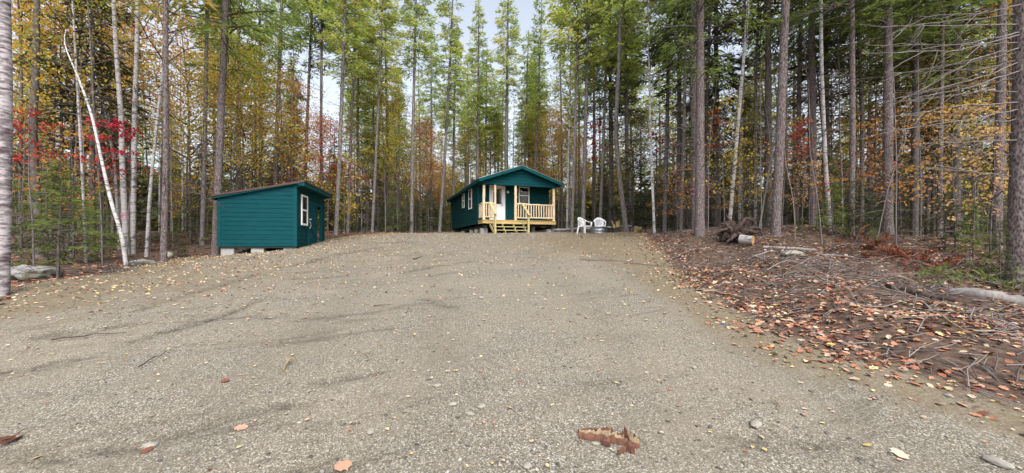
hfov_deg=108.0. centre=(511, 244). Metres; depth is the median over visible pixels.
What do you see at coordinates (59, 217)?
spruce tree
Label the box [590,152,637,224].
maple tree
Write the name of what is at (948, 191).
fir tree
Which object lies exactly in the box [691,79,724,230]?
bare sapling
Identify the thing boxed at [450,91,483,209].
bare sapling
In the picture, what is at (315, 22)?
larch tree
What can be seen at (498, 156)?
larch tree
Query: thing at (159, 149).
birch tree
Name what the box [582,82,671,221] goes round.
maple tree
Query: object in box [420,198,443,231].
young fir
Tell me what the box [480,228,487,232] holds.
concrete pier
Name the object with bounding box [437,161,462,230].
maple tree
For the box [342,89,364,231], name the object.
larch tree
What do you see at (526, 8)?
sky
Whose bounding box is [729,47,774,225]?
fir tree
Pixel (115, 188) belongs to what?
birch tree
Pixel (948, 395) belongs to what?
stone
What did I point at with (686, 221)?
fir tree
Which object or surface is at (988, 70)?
pine tree
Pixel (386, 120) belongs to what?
maple tree
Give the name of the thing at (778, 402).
root piece
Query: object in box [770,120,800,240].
bare sapling
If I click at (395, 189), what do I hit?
maple tree
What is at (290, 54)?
fir tree
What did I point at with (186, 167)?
maple tree
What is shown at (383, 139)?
maple tree
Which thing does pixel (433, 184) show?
maple tree
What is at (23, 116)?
maple sapling
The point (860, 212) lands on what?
young fir
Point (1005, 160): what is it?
larch tree
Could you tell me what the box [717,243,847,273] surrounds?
brush pile
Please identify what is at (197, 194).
bare sapling
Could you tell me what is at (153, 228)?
young fir
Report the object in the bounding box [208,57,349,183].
maple tree
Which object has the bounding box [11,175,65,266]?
young fir
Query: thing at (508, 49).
larch tree
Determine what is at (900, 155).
maple tree
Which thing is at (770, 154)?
bare sapling
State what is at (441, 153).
larch tree
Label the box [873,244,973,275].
brush pile
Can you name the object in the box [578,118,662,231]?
maple tree
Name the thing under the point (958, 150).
fir tree
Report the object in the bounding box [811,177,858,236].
young fir
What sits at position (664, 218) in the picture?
forest tree
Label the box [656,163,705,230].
maple sapling
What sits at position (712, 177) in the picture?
hemlock tree
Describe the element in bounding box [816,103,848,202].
bare sapling
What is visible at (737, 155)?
hemlock tree
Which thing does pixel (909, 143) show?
fir tree
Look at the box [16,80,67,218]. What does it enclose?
bare sapling
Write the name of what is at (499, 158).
larch tree
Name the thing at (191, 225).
young fir
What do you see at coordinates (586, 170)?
maple tree
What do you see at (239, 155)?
bare sapling
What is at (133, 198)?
birch tree
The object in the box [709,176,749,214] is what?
maple sapling
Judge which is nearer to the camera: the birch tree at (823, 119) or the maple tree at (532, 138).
the birch tree at (823, 119)
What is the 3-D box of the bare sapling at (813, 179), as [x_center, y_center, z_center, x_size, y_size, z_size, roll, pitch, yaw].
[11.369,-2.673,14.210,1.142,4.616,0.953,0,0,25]
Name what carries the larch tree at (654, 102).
on the ground
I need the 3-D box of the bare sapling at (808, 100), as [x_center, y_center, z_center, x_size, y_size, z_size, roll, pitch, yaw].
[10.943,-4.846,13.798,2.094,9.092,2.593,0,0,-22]
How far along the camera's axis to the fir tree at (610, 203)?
25.91 m
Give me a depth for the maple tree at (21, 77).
13.90 m
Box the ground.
[0,225,1023,472]
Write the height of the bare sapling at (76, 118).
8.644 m
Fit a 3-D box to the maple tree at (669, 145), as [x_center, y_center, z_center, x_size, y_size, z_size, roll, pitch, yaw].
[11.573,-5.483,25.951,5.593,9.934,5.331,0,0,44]
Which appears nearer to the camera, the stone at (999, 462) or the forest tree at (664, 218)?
the stone at (999, 462)
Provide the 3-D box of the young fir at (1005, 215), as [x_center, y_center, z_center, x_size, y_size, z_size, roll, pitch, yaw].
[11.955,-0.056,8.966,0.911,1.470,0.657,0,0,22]
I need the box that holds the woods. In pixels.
[12,124,993,231]
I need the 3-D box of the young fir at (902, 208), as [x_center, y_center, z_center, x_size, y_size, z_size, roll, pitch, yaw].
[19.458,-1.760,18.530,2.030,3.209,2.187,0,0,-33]
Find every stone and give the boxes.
[128,259,158,265]
[137,441,157,449]
[168,251,174,258]
[367,428,373,434]
[477,403,484,408]
[523,461,531,468]
[749,419,761,427]
[780,250,804,256]
[944,393,953,397]
[981,455,1014,468]
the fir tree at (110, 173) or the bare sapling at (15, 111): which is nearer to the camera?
the bare sapling at (15, 111)
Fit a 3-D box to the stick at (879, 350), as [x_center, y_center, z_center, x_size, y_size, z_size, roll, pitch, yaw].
[3.985,1.124,3.975,0.628,0.043,0.060,0,0,10]
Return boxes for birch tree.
[0,0,12,295]
[12,0,191,261]
[33,30,127,267]
[63,0,202,254]
[75,0,266,256]
[82,0,203,253]
[87,34,123,249]
[140,83,181,231]
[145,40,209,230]
[523,17,611,231]
[605,0,687,233]
[704,0,795,225]
[708,0,797,219]
[772,0,867,230]
[832,24,881,227]
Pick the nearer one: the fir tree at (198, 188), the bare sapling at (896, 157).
the bare sapling at (896, 157)
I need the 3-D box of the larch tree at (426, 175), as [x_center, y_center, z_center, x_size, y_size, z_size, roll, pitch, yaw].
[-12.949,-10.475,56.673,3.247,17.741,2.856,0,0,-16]
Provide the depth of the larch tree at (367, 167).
55.98 m
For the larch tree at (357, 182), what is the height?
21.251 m
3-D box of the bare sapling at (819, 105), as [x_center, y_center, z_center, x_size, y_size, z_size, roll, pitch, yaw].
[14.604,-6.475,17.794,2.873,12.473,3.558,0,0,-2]
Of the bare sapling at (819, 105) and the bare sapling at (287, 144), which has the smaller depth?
the bare sapling at (819, 105)
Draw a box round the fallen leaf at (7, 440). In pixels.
[0,435,22,443]
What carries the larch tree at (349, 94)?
on the ground
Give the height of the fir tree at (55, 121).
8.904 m
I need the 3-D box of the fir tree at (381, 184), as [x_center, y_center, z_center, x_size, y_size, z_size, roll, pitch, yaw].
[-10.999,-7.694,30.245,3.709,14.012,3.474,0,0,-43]
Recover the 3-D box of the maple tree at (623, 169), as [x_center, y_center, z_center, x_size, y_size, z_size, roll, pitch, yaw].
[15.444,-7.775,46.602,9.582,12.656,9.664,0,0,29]
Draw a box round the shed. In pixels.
[210,180,332,247]
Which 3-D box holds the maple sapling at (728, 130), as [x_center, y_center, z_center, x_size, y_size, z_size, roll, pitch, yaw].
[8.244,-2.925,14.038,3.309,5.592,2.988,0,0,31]
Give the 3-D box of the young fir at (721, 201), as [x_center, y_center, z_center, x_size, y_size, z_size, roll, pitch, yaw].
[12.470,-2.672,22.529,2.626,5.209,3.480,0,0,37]
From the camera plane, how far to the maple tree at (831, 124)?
17.67 m
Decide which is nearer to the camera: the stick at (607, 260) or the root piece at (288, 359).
the root piece at (288, 359)
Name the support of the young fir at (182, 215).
on the ground
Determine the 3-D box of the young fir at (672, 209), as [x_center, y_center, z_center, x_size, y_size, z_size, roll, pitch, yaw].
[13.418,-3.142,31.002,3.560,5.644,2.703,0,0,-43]
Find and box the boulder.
[11,264,63,279]
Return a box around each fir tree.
[13,0,159,252]
[13,28,98,250]
[13,113,29,226]
[38,116,65,229]
[64,3,142,244]
[84,116,126,229]
[85,114,119,234]
[109,138,138,191]
[118,136,147,232]
[156,108,185,230]
[186,120,213,230]
[188,50,235,231]
[188,152,207,218]
[241,119,263,188]
[241,153,249,189]
[243,39,271,187]
[265,161,273,185]
[267,136,286,183]
[281,42,313,180]
[325,128,346,231]
[340,129,361,229]
[353,66,399,231]
[395,145,409,230]
[447,139,460,218]
[479,103,502,173]
[570,13,615,226]
[577,3,649,232]
[582,154,590,224]
[594,150,608,224]
[596,7,653,223]
[596,121,617,224]
[596,146,615,215]
[629,114,653,231]
[631,0,730,230]
[647,147,663,230]
[655,155,663,231]
[658,121,675,230]
[664,0,760,226]
[668,117,690,228]
[675,117,690,228]
[717,0,812,224]
[728,119,751,218]
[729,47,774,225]
[737,102,762,216]
[743,121,762,216]
[750,124,773,199]
[772,99,805,224]
[773,0,905,226]
[786,110,807,224]
[788,92,807,213]
[818,114,846,226]
[833,2,950,231]
[864,124,881,215]
[882,0,1011,235]
[900,85,943,223]
[907,69,950,232]
[922,109,961,230]
[923,138,944,231]
[930,118,968,232]
[963,0,1011,230]
[963,124,990,198]
[981,72,995,230]
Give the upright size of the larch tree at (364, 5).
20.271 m
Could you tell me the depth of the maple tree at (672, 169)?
34.47 m
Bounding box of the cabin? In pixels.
[447,164,561,232]
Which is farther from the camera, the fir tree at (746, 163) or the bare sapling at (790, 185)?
the fir tree at (746, 163)
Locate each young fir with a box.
[11,169,81,262]
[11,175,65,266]
[12,198,31,228]
[14,170,126,265]
[69,185,131,260]
[136,194,174,251]
[169,185,210,243]
[169,193,199,230]
[169,226,187,257]
[181,205,211,232]
[193,185,213,226]
[196,171,239,240]
[338,201,359,231]
[351,186,378,231]
[364,191,396,231]
[376,207,393,231]
[378,194,405,232]
[393,210,408,231]
[398,197,415,232]
[413,197,427,231]
[418,189,438,232]
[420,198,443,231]
[432,194,450,231]
[556,208,568,231]
[568,192,589,231]
[568,198,590,231]
[592,193,614,224]
[602,145,662,231]
[629,179,658,231]
[643,184,675,231]
[655,173,689,230]
[690,165,741,226]
[706,161,752,226]
[706,169,743,224]
[734,181,751,221]
[754,191,770,227]
[783,153,821,224]
[788,190,821,224]
[792,218,807,239]
[796,141,858,227]
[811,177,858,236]
[831,162,879,227]
[839,177,888,238]
[855,186,915,237]
[856,173,881,222]
[864,227,880,249]
[873,157,946,231]
[878,172,924,231]
[880,177,930,232]
[918,191,984,251]
[921,158,986,232]
[946,196,997,257]
[961,175,1007,228]
[964,164,990,230]
[972,220,1023,289]
[978,175,1007,234]
[979,214,1006,259]
[982,186,1007,237]
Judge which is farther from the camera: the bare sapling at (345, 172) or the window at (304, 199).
the bare sapling at (345, 172)
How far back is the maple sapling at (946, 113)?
10.40 m
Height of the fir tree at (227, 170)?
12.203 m
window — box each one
[301,194,308,226]
[462,193,464,208]
[468,188,471,210]
[519,187,528,205]
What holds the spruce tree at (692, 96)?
on the ground
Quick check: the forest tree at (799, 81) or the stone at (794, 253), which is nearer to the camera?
the stone at (794, 253)
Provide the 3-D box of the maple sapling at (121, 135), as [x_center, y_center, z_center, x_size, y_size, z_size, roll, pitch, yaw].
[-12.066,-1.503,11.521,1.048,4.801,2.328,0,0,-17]
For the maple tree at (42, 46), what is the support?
on the ground
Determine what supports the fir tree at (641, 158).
on the ground
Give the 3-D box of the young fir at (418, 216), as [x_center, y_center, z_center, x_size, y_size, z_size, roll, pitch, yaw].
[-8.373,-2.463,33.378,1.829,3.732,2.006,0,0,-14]
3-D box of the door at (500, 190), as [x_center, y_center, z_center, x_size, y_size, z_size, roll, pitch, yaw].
[-0.895,-2.530,22.872,1.010,2.180,0.099,0,0,-19]
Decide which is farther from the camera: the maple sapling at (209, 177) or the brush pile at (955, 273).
the maple sapling at (209, 177)
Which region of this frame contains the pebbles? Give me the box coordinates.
[10,258,1009,472]
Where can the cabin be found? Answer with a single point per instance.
(514, 199)
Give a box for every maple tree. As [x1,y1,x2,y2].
[11,0,158,251]
[11,0,176,236]
[11,0,230,234]
[12,0,229,248]
[13,84,146,183]
[49,0,284,237]
[106,24,381,189]
[108,42,353,190]
[108,45,258,233]
[117,113,199,221]
[169,155,232,229]
[175,97,331,185]
[195,50,331,185]
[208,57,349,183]
[234,151,267,190]
[257,133,303,186]
[259,109,387,232]
[296,108,367,190]
[300,91,405,231]
[301,150,328,182]
[308,65,427,231]
[333,146,395,231]
[341,175,363,210]
[364,89,430,231]
[365,160,397,199]
[368,153,425,230]
[378,126,429,229]
[390,151,426,215]
[391,118,453,231]
[400,159,439,214]
[402,109,455,210]
[416,159,456,221]
[417,164,449,229]
[418,160,450,230]
[419,125,496,191]
[421,156,446,205]
[432,164,459,229]
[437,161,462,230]
[448,163,471,195]
[456,116,532,179]
[493,119,548,229]
[501,102,592,231]
[529,102,620,222]
[529,108,587,231]
[534,151,565,231]
[541,133,623,222]
[551,171,566,207]
[558,141,608,203]
[574,171,596,208]
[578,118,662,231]
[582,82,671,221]
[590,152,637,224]
[596,95,676,223]
[596,139,653,197]
[637,133,690,228]
[639,96,707,229]
[641,69,844,220]
[708,53,881,189]
[712,70,794,216]
[758,44,946,225]
[786,24,1011,230]
[794,57,987,234]
[818,136,878,225]
[856,107,929,182]
[858,0,1011,170]
[873,30,1011,172]
[906,88,994,196]
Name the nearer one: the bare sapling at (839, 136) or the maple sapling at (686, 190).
the bare sapling at (839, 136)
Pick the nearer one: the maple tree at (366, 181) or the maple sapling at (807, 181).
the maple sapling at (807, 181)
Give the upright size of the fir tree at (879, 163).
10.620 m
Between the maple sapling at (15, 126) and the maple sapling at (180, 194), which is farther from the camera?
the maple sapling at (180, 194)
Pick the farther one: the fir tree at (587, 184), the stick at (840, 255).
the fir tree at (587, 184)
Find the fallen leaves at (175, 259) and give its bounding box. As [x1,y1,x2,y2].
[0,232,1023,472]
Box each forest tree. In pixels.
[11,0,101,257]
[170,0,245,244]
[631,0,740,230]
[635,0,689,231]
[672,0,751,226]
[711,0,798,222]
[724,0,866,225]
[805,0,924,231]
[840,0,1011,235]
[863,0,1011,237]
[869,0,996,234]
[905,1,1011,235]
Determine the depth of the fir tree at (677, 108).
19.92 m
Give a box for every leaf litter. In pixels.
[0,229,685,307]
[632,224,1023,433]
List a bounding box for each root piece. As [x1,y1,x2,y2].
[282,356,294,369]
[772,396,781,407]
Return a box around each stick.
[0,428,26,440]
[51,332,125,340]
[138,351,170,366]
[582,259,631,261]
[625,262,677,266]
[703,290,741,296]
[764,260,816,271]
[815,252,871,259]
[839,299,908,306]
[853,347,913,351]
[931,311,982,341]
[972,329,1022,337]
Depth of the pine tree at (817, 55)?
21.13 m
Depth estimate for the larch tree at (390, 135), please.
39.53 m
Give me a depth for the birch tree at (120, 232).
9.58 m
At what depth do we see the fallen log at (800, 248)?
10.11 m
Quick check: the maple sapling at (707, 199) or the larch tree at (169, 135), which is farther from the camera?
the larch tree at (169, 135)
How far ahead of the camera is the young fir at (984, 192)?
26.15 m
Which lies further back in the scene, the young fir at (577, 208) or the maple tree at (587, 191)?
the maple tree at (587, 191)
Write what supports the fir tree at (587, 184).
on the ground
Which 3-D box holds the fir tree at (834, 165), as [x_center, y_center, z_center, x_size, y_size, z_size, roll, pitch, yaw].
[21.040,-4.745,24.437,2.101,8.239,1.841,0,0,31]
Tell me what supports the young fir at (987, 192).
on the ground
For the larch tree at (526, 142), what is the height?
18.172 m
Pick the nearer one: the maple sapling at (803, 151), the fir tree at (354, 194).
the maple sapling at (803, 151)
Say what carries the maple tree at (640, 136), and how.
on the ground
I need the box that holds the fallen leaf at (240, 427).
[234,423,247,430]
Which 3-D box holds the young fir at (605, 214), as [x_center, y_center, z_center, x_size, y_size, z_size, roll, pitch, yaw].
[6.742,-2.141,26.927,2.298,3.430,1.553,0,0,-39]
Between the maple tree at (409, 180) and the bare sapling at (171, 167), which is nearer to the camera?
the bare sapling at (171, 167)
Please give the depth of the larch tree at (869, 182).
27.29 m
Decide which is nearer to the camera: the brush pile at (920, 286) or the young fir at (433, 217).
the brush pile at (920, 286)
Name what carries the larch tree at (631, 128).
on the ground
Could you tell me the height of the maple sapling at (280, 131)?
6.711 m
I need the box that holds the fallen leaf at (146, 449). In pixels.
[140,446,152,453]
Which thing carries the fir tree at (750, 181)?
on the ground
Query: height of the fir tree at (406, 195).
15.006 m
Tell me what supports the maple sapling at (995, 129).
on the ground
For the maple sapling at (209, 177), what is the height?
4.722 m
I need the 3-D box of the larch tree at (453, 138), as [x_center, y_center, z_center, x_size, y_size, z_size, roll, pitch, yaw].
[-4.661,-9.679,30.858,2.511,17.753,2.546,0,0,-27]
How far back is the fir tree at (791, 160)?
26.11 m
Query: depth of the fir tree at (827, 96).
16.89 m
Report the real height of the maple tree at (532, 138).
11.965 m
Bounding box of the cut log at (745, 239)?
[738,235,754,243]
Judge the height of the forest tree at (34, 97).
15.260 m
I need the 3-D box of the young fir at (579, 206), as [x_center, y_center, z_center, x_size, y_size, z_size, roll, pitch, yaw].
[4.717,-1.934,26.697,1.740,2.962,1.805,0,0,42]
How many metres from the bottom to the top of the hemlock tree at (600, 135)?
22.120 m
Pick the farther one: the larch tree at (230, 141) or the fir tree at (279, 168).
the larch tree at (230, 141)
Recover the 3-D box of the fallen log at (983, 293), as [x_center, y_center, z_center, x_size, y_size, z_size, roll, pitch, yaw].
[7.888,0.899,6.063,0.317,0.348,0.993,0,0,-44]
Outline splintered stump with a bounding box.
[611,219,619,232]
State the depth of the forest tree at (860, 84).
14.96 m
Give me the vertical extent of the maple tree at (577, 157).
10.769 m
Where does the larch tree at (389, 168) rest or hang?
on the ground
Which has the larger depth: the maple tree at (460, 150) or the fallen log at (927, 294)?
the maple tree at (460, 150)
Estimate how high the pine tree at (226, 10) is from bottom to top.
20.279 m
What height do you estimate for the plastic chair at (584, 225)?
0.932 m
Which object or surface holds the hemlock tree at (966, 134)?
on the ground
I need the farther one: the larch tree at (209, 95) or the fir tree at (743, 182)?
the fir tree at (743, 182)
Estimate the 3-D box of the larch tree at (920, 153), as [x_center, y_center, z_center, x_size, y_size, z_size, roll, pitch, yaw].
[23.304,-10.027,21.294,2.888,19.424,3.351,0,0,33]
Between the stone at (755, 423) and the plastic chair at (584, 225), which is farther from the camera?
the plastic chair at (584, 225)
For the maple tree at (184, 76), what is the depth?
18.70 m
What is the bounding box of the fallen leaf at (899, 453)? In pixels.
[889,448,909,458]
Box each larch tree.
[13,0,52,222]
[13,51,43,142]
[23,53,71,190]
[67,82,99,194]
[68,44,89,231]
[76,28,141,227]
[96,2,153,226]
[104,0,161,223]
[136,99,158,210]
[157,81,182,218]
[185,0,236,231]
[192,0,251,191]
[211,0,264,190]
[223,60,246,190]
[229,0,295,186]
[250,0,317,184]
[274,0,345,180]
[278,0,359,187]
[280,60,300,168]
[312,0,376,234]
[326,0,386,232]
[335,41,379,231]
[336,0,383,231]
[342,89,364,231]
[354,0,405,232]
[355,106,369,229]
[355,109,372,228]
[361,127,371,227]
[363,68,394,231]
[365,108,382,231]
[369,1,407,230]
[379,109,385,230]
[382,103,396,229]
[384,0,445,232]
[388,67,410,231]
[389,89,410,215]
[389,114,396,229]
[407,99,423,225]
[408,64,429,231]
[415,22,445,231]
[420,121,433,228]
[425,125,438,217]
[426,0,473,232]
[432,83,459,231]
[435,129,443,216]
[441,24,470,231]
[455,52,482,189]
[455,98,475,187]
[456,117,475,185]
[462,0,493,178]
[467,49,504,176]
[470,82,488,177]
[470,104,484,172]
[486,0,528,169]
[487,75,504,172]
[488,104,509,174]
[491,112,504,169]
[495,80,514,170]
[512,30,539,229]
[514,58,548,167]
[514,116,526,229]
[519,99,542,167]
[522,0,554,170]
[522,47,541,170]
[527,86,551,170]
[528,36,550,231]
[536,0,611,231]
[546,32,577,231]
[552,128,566,227]
[559,29,596,231]
[563,0,614,231]
[563,104,574,226]
[565,49,588,231]
[574,0,641,224]
[587,0,656,231]
[596,0,656,224]
[613,53,652,231]
[639,33,676,231]
[733,0,775,209]
[837,83,867,226]
[838,104,858,217]
[841,1,900,227]
[893,0,951,229]
[974,2,1011,230]
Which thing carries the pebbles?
on the ground
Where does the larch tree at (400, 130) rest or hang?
on the ground
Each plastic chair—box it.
[577,217,591,233]
[594,218,605,226]
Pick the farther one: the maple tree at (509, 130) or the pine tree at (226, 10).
the maple tree at (509, 130)
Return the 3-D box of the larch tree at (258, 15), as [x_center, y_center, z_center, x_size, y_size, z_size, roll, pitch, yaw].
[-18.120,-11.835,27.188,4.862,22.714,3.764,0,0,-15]
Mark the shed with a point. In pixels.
(283, 215)
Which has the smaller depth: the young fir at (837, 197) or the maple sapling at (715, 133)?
the young fir at (837, 197)
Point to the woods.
(154, 218)
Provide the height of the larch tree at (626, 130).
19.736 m
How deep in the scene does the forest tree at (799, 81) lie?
16.46 m
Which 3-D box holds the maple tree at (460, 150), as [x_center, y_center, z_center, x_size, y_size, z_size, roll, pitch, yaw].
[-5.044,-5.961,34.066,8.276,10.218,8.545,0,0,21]
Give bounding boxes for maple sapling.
[12,104,93,238]
[13,105,65,265]
[13,117,138,239]
[23,154,86,205]
[53,120,147,236]
[60,115,139,264]
[97,118,158,258]
[152,178,194,224]
[158,141,210,221]
[168,181,196,217]
[172,151,231,239]
[192,165,214,207]
[227,111,329,190]
[255,127,319,181]
[311,165,345,220]
[324,164,366,218]
[325,152,374,234]
[336,193,364,230]
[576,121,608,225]
[639,119,676,231]
[644,178,663,213]
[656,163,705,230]
[668,154,712,207]
[682,94,783,219]
[684,143,747,220]
[704,108,736,226]
[705,177,714,226]
[709,136,772,218]
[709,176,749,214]
[737,135,801,201]
[749,113,859,225]
[784,143,855,210]
[787,159,843,227]
[790,118,819,225]
[821,102,920,227]
[833,109,938,205]
[889,102,1008,250]
[894,96,1010,225]
[903,145,992,209]
[929,120,1010,251]
[963,161,992,228]
[964,156,1007,216]
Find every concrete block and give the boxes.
[221,248,236,255]
[251,248,265,252]
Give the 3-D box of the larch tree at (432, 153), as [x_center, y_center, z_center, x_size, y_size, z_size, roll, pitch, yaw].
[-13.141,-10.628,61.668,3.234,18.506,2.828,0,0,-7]
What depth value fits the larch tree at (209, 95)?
30.66 m
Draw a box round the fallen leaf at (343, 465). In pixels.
[335,460,351,470]
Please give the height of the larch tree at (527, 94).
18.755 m
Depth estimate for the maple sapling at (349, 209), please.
18.59 m
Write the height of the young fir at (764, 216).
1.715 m
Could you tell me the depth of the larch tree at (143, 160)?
59.83 m
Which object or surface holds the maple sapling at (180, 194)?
on the ground
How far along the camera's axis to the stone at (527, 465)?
2.24 m
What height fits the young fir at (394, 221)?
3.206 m
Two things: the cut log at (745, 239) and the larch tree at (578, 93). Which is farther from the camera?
the larch tree at (578, 93)
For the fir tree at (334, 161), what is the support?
on the ground
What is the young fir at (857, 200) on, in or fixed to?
on the ground
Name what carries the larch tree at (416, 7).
on the ground
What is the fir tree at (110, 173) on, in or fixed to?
on the ground
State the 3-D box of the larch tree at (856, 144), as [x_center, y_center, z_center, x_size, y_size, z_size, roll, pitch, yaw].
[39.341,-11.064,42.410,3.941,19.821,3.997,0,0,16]
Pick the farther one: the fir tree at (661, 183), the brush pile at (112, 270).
the fir tree at (661, 183)
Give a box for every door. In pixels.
[308,201,316,244]
[489,185,504,219]
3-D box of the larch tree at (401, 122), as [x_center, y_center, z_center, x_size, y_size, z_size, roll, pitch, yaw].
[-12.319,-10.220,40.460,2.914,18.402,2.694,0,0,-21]
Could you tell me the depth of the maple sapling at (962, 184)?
19.12 m
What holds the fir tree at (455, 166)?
on the ground
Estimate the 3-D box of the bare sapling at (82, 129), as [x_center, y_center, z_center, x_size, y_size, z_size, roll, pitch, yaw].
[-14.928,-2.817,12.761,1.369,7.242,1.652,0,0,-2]
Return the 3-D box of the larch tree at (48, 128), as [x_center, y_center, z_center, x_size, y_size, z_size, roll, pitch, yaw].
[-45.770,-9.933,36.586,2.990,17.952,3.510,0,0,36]
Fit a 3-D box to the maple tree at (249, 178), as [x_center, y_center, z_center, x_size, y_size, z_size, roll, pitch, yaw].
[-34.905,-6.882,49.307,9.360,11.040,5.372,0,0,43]
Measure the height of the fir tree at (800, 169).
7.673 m
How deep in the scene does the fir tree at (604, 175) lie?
29.25 m
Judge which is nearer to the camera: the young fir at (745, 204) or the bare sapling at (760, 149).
the bare sapling at (760, 149)
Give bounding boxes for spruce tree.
[11,157,117,280]
[638,0,750,228]
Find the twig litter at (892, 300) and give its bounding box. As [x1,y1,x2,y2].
[648,224,1023,405]
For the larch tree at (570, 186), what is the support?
on the ground
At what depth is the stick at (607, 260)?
10.05 m
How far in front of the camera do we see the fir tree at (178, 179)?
39.52 m
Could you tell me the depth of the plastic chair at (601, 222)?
21.80 m
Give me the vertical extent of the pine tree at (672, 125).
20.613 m
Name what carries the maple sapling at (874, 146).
on the ground
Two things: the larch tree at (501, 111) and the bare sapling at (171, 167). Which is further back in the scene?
the larch tree at (501, 111)
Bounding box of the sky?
[11,0,996,198]
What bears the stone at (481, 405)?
on the ground
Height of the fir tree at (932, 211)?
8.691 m
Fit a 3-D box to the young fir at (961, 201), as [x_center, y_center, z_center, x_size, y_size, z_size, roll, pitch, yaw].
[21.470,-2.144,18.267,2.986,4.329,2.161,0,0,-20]
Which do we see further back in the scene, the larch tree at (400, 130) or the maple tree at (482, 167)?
the larch tree at (400, 130)
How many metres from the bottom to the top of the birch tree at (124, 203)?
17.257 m
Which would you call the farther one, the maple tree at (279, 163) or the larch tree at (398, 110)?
the maple tree at (279, 163)
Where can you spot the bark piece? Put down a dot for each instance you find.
(606, 434)
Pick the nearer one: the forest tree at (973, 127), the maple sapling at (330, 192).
the forest tree at (973, 127)
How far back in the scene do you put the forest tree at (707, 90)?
17.90 m
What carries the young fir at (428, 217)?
on the ground
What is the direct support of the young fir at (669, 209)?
on the ground
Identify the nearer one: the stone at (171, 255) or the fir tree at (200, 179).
the stone at (171, 255)
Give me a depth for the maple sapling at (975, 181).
12.47 m
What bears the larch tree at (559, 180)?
on the ground
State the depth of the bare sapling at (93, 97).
13.71 m
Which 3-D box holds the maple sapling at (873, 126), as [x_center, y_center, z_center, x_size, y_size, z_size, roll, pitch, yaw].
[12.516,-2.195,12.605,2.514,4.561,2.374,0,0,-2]
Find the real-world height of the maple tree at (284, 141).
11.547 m
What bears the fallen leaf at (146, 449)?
on the ground
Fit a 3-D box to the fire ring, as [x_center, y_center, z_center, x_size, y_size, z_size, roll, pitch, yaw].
[4.777,-0.778,20.500,0.956,0.368,0.956,0,0,0]
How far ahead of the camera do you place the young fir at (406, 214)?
24.46 m
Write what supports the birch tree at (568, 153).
on the ground
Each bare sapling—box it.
[12,61,39,222]
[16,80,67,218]
[24,0,161,253]
[25,39,113,255]
[64,66,107,226]
[113,3,200,244]
[119,42,182,223]
[146,108,190,248]
[181,157,206,232]
[232,88,258,189]
[267,33,308,182]
[267,93,300,182]
[341,100,355,231]
[360,70,394,231]
[390,106,414,229]
[413,113,439,223]
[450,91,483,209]
[512,123,513,167]
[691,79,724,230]
[742,52,776,228]
[751,44,793,220]
[751,80,788,207]
[757,127,775,234]
[766,100,806,226]
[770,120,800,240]
[772,0,857,225]
[788,23,874,214]
[793,113,823,225]
[796,109,822,243]
[800,3,882,227]
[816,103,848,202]
[840,82,879,230]
[857,90,910,245]
[863,31,933,243]
[898,72,950,238]
[909,54,981,230]
[946,1,989,235]
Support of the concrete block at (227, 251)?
on the ground
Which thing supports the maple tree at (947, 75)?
on the ground
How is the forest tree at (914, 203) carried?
on the ground
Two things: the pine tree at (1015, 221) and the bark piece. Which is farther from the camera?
the pine tree at (1015, 221)
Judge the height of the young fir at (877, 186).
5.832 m
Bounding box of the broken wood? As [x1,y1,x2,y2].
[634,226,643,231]
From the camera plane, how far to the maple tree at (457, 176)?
49.16 m
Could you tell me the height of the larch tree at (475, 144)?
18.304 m
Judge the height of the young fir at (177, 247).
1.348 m
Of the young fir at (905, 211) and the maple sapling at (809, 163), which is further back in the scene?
the young fir at (905, 211)
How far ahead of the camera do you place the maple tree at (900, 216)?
16.90 m
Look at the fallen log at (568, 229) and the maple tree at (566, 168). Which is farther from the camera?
the maple tree at (566, 168)
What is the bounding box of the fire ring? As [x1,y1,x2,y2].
[590,226,607,232]
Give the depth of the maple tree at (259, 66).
18.65 m
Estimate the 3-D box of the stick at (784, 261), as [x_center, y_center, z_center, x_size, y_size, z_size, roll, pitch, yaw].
[6.017,0.470,8.098,0.946,0.261,0.566,0,0,28]
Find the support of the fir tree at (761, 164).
on the ground
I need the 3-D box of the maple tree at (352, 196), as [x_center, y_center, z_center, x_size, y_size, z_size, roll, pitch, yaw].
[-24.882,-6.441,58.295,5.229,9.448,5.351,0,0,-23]
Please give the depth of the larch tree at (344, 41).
19.43 m
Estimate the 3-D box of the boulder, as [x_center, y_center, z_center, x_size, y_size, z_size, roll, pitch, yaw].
[-10.685,0.657,8.280,0.947,0.419,0.624,0,0,-17]
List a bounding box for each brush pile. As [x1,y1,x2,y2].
[41,254,151,276]
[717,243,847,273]
[742,258,843,288]
[758,250,947,281]
[831,223,953,267]
[861,271,994,301]
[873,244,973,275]
[900,300,1023,330]
[912,258,1023,290]
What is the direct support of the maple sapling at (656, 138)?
on the ground
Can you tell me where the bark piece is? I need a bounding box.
[578,427,639,455]
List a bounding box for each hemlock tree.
[586,78,608,216]
[596,114,623,224]
[633,0,783,236]
[670,79,710,228]
[707,91,727,226]
[723,102,752,217]
[753,61,791,202]
[776,0,871,225]
[808,0,1003,234]
[904,3,983,221]
[936,9,994,228]
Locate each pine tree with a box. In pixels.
[95,0,225,261]
[127,0,299,255]
[660,80,687,219]
[755,1,817,225]
[758,0,920,235]
[763,0,832,236]
[772,28,816,223]
[789,2,844,210]
[858,0,1023,282]
[863,2,925,231]
[954,0,1011,249]
[977,1,995,207]
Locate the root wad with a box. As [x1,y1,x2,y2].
[710,210,766,243]
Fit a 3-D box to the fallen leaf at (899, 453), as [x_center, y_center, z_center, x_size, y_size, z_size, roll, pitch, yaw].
[2.501,1.349,2.403,0.106,0.013,0.096,0,0,-39]
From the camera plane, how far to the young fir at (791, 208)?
17.15 m
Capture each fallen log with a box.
[553,226,612,230]
[762,246,816,251]
[884,284,956,301]
[949,288,1023,305]

